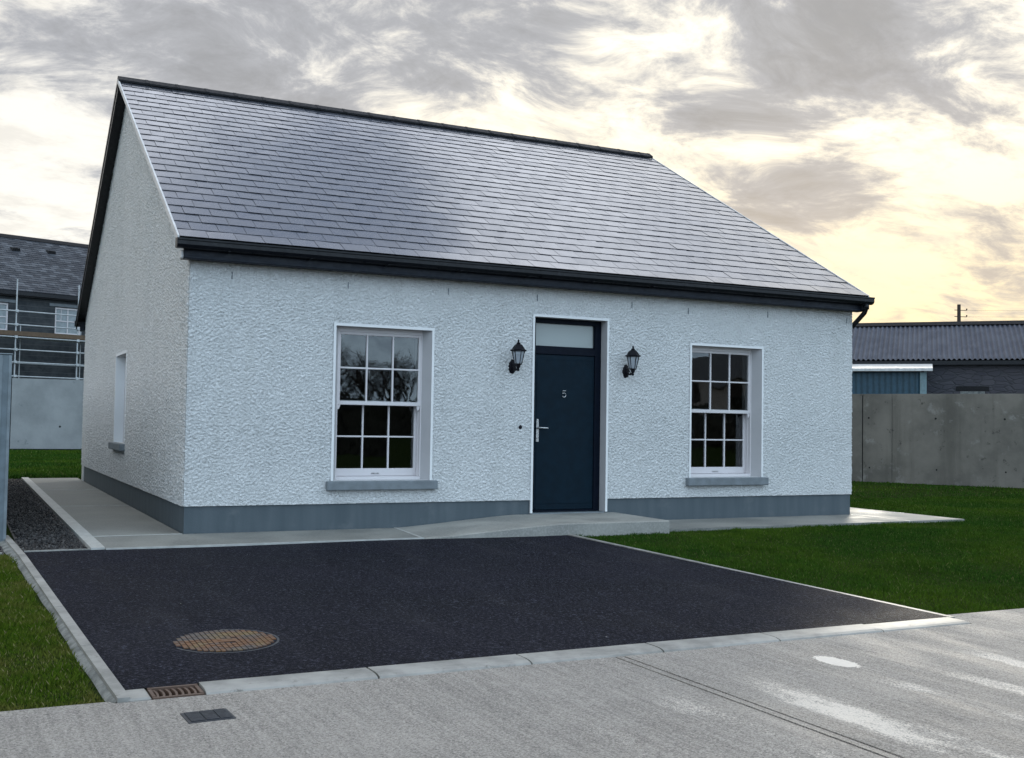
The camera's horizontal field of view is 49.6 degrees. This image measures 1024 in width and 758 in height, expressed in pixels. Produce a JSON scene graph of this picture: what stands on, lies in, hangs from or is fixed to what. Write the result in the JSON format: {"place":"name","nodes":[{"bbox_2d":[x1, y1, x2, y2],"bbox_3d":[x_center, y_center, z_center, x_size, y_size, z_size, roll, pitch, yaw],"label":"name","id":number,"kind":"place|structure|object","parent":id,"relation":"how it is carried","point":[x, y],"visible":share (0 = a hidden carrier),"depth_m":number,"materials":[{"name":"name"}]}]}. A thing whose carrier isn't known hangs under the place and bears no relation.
{"place":"outdoors","nodes":[
{"label":"outdoors","id":0,"kind":"place"},
{"bbox_2d":[0,233,87,379],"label":"unfinished house","id":1,"kind":"structure","parent":0,"point":[47,274],"depth_m":46.54,"materials":[{"name":"grey brick"}]},
{"bbox_2d":[0,299,15,329],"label":"window","id":2,"kind":"structure","parent":1,"relation":"in","point":[3,314],"depth_m":44.98,"materials":[{"name":"white plastic"}]},
{"bbox_2d":[49,303,79,334],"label":"window","id":3,"kind":"structure","parent":1,"relation":"in","point":[60,320],"depth_m":46.73,"materials":[{"name":"white plastic"}]},
{"bbox_2d":[7,478,86,551],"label":"gravel","id":4,"kind":"structure","parent":0,"point":[34,522],"depth_m":12.67,"materials":[{"name":"grey gravel"}]},
{"bbox_2d":[24,535,946,689],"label":"driveway","id":5,"kind":"structure","parent":0,"point":[134,614],"depth_m":8.28,"materials":[{"name":"black asphalt"}]},
{"bbox_2d":[173,629,278,652],"bbox_3d":[-1.763,1.619,6.796,0.656,0.055,0.657,2,-3,-26],"label":"manhole cover","id":6,"kind":"object","parent":5,"relation":"on","point":[255,637],"visible":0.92,"depth_m":6.78,"materials":[{"name":"metal"}]},
{"bbox_2d":[30,478,963,548],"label":"path","id":7,"kind":"structure","parent":0,"point":[104,524],"depth_m":13.67,"materials":[{"name":"concrete"}]},
{"bbox_2d":[0,608,1023,757],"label":"road","id":8,"kind":"structure","parent":0,"point":[954,691],"depth_m":5.39,"materials":[{"name":"concrete"}]},
{"bbox_2d":[180,708,235,723],"bbox_3d":[-1.430,1.592,5.208,0.220,0.028,0.190,2,-3,-28],"label":"access cover","id":9,"kind":"object","parent":8,"relation":"on","point":[207,715],"visible":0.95,"depth_m":5.19,"materials":[{"name":"grey metal"}]},
{"bbox_2d":[0,455,1023,710],"bbox_3d":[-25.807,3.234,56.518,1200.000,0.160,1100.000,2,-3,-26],"label":"ground","id":10,"kind":"structure","parent":0,"point":[826,577],"depth_m":11.06,"materials":[{"name":"green plant"}]},
{"bbox_2d":[0,353,12,540],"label":"fence","id":11,"kind":"object","parent":10,"relation":"on","point":[5,377],"visible":0.85,"depth_m":11.02,"materials":[{"name":"metal"}]},
{"bbox_2d":[0,279,84,379],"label":"scaffold","id":12,"kind":"object","parent":10,"relation":"on","point":[20,335],"visible":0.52,"depth_m":44.77,"materials":[{"name":"metal"}]},
{"bbox_2d":[8,448,81,478],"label":"grass","id":13,"kind":"structure","parent":10,"relation":"on","point":[56,461],"depth_m":28.93,"materials":[{"name":"green plant"}]},
{"bbox_2d":[9,449,80,449],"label":"soil strip","id":14,"kind":"object","parent":10,"relation":"on","point":[51,449],"depth_m":41.07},
{"bbox_2d":[9,378,83,448],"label":"boundary wall","id":15,"kind":"structure","parent":10,"relation":"on","point":[46,413],"depth_m":41.33,"materials":[{"name":"concrete"}]},
{"bbox_2d":[0,553,103,712],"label":"grass","id":16,"kind":"structure","parent":10,"relation":"on","point":[33,622],"depth_m":6.43,"materials":[{"name":"green plant"}]},
{"bbox_2d":[24,548,89,551],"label":"edging kerb","id":17,"kind":"structure","parent":10,"relation":"on","point":[55,550],"depth_m":10.18,"materials":[{"name":"concrete"}]},
{"bbox_2d":[0,535,129,702],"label":"edging kerb","id":18,"kind":"structure","parent":10,"relation":"on","point":[108,686],"depth_m":6.85,"materials":[{"name":"concrete"}]},
{"bbox_2d":[125,689,150,701],"bbox_3d":[-1.886,1.648,5.566,0.110,0.132,0.210,2,-3,-26],"label":"kerb stone","id":19,"kind":"object","parent":10,"relation":"on","point":[138,694],"visible":0.36,"depth_m":5.53,"materials":[{"name":"concrete"}]},
{"bbox_2d":[147,684,204,699],"bbox_3d":[-1.718,1.639,5.649,0.252,0.102,0.200,2,-3,-26],"label":"gully grate","id":20,"kind":"object","parent":10,"relation":"on","point":[166,692],"visible":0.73,"depth_m":5.67,"materials":[{"name":"metal"}]},
{"bbox_2d":[199,667,377,694],"bbox_3d":[-1.186,1.671,5.914,0.918,0.140,0.210,2,-3,-26],"label":"kerb stone","id":21,"kind":"object","parent":10,"relation":"on","point":[274,681],"visible":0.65,"depth_m":5.88,"materials":[{"name":"concrete"}]},
{"bbox_2d":[368,654,530,678],"bbox_3d":[-0.349,1.700,6.330,0.928,0.140,0.210,2,-3,-26],"label":"kerb stone","id":22,"kind":"object","parent":10,"relation":"on","point":[422,668],"visible":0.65,"depth_m":6.30,"materials":[{"name":"concrete"}]},
{"bbox_2d":[21,477,909,549],"bbox_3d":[-1.708,2.019,18.701,11.460,0.140,13.125,2,-3,-26],"label":"path edging","id":23,"kind":"object","parent":10,"relation":"on","point":[86,538],"visible":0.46,"depth_m":11.62,"materials":[{"name":"grey concrete"}]},
{"bbox_2d":[74,76,874,533],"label":"cottage","id":24,"kind":"structure","parent":10,"relation":"on","point":[294,316],"depth_m":14.32,"materials":[{"name":"paint"}]},
{"bbox_2d":[108,358,125,450],"bbox_3d":[-5.795,0.353,16.733,0.395,1.433,1.340,2,-3,-26],"label":"window","id":25,"kind":"structure","parent":24,"relation":"in","point":[111,445],"depth_m":16.74,"materials":[{"name":"white plastic"}]},
{"bbox_2d":[326,326,437,490],"bbox_3d":[-1.544,0.347,12.944,1.340,1.873,0.400,2,-3,-26],"label":"window","id":26,"kind":"structure","parent":24,"relation":"in","point":[407,478],"depth_m":12.98,"materials":[{"name":"white plastic"}]},
{"bbox_2d":[508,339,526,373],"bbox_3d":[0.060,-0.274,13.480,0.177,0.416,0.277,2,-3,-26],"label":"wall lantern","id":27,"kind":"object","parent":24,"relation":"attached to","point":[518,349],"depth_m":13.43,"materials":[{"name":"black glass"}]},
{"bbox_2d":[533,354,593,509],"bbox_3d":[0.668,0.674,14.054,0.860,1.956,0.127,2,-3,-26],"label":"door","id":28,"kind":"structure","parent":24,"relation":"in","point":[564,384],"depth_m":14.06,"materials":[{"name":"wood"}]},
{"bbox_2d":[622,346,640,377],"bbox_3d":[1.532,-0.220,14.212,0.177,0.416,0.277,2,-3,-26],"label":"wall lantern","id":29,"kind":"object","parent":24,"relation":"attached to","point":[632,355],"depth_m":14.16,"materials":[{"name":"black plastic"}]},
{"bbox_2d":[685,346,768,485],"bbox_3d":[2.859,0.505,15.133,1.340,1.873,0.400,2,-3,-26],"label":"window","id":30,"kind":"structure","parent":24,"relation":"in","point":[741,475],"depth_m":15.25,"materials":[{"name":"white plastic"}]},
{"bbox_2d":[397,512,668,538],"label":"ramp","id":31,"kind":"structure","parent":10,"relation":"on","point":[582,524],"depth_m":12.69,"materials":[{"name":"concrete"}]},
{"bbox_2d":[517,643,662,664],"bbox_3d":[0.483,1.731,6.744,0.908,0.140,0.210,2,-3,-26],"label":"kerb stone","id":32,"kind":"object","parent":10,"relation":"on","point":[615,651],"visible":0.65,"depth_m":6.71,"materials":[{"name":"concrete"}]},
{"bbox_2d":[646,633,779,651],"bbox_3d":[1.306,1.760,7.153,0.908,0.140,0.210,2,-3,-26],"label":"kerb stone","id":33,"kind":"object","parent":10,"relation":"on","point":[707,642],"visible":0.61,"depth_m":7.12,"materials":[{"name":"concrete"}]},
{"bbox_2d":[568,534,954,617],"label":"edging kerb","id":34,"kind":"structure","parent":10,"relation":"on","point":[747,572],"depth_m":10.24,"materials":[{"name":"concrete"}]},
{"bbox_2d":[763,624,882,640],"bbox_3d":[2.125,1.790,7.560,0.898,0.140,0.210,2,-3,-26],"label":"kerb stone","id":35,"kind":"object","parent":10,"relation":"on","point":[809,633],"visible":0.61,"depth_m":7.53,"materials":[{"name":"concrete"}]},
{"bbox_2d":[852,364,932,393],"bbox_3d":[9.726,1.248,42.244,11.820,3.840,3.747,0,-2,21],"label":"lean to","id":36,"kind":"object","parent":10,"relation":"on","point":[889,382],"visible":0.07,"depth_m":39.22,"materials":[{"name":"blue metal"}]},
{"bbox_2d":[864,617,969,631],"bbox_3d":[2.913,1.821,7.952,0.838,0.134,0.210,2,-3,-26],"label":"kerb stone","id":37,"kind":"object","parent":10,"relation":"on","point":[915,624],"visible":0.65,"depth_m":7.93,"materials":[{"name":"concrete"}]},
{"bbox_2d":[851,394,1023,487],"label":"boundary wall","id":38,"kind":"structure","parent":10,"relation":"on","point":[959,439],"depth_m":25.89,"materials":[{"name":"concrete"}]},
{"bbox_2d":[852,320,1023,393],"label":"stone shed","id":39,"kind":"structure","parent":10,"relation":"on","point":[974,357],"depth_m":42.68,"materials":[{"name":"grey stone"}]},
{"bbox_2d":[960,391,984,393],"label":"blocked window","id":40,"kind":"structure","parent":39,"relation":"in","point":[961,392],"depth_m":41.44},
{"bbox_2d":[954,304,1010,320],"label":"utility pole","id":41,"kind":"object","parent":10,"relation":"on","point":[959,316],"visible":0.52,"depth_m":59.92,"materials":[{"name":"black wood"}]},
{"bbox_2d":[0,0,1023,322],"label":"sky","id":42,"kind":"structure","parent":0,"point":[882,141],"materials":[{"name":"grey"}]},
{"bbox_2d":[578,480,1023,614],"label":"grass","id":43,"kind":"structure","parent":0,"point":[881,532],"depth_m":12.08,"materials":[{"name":"green plant"}]}
]}

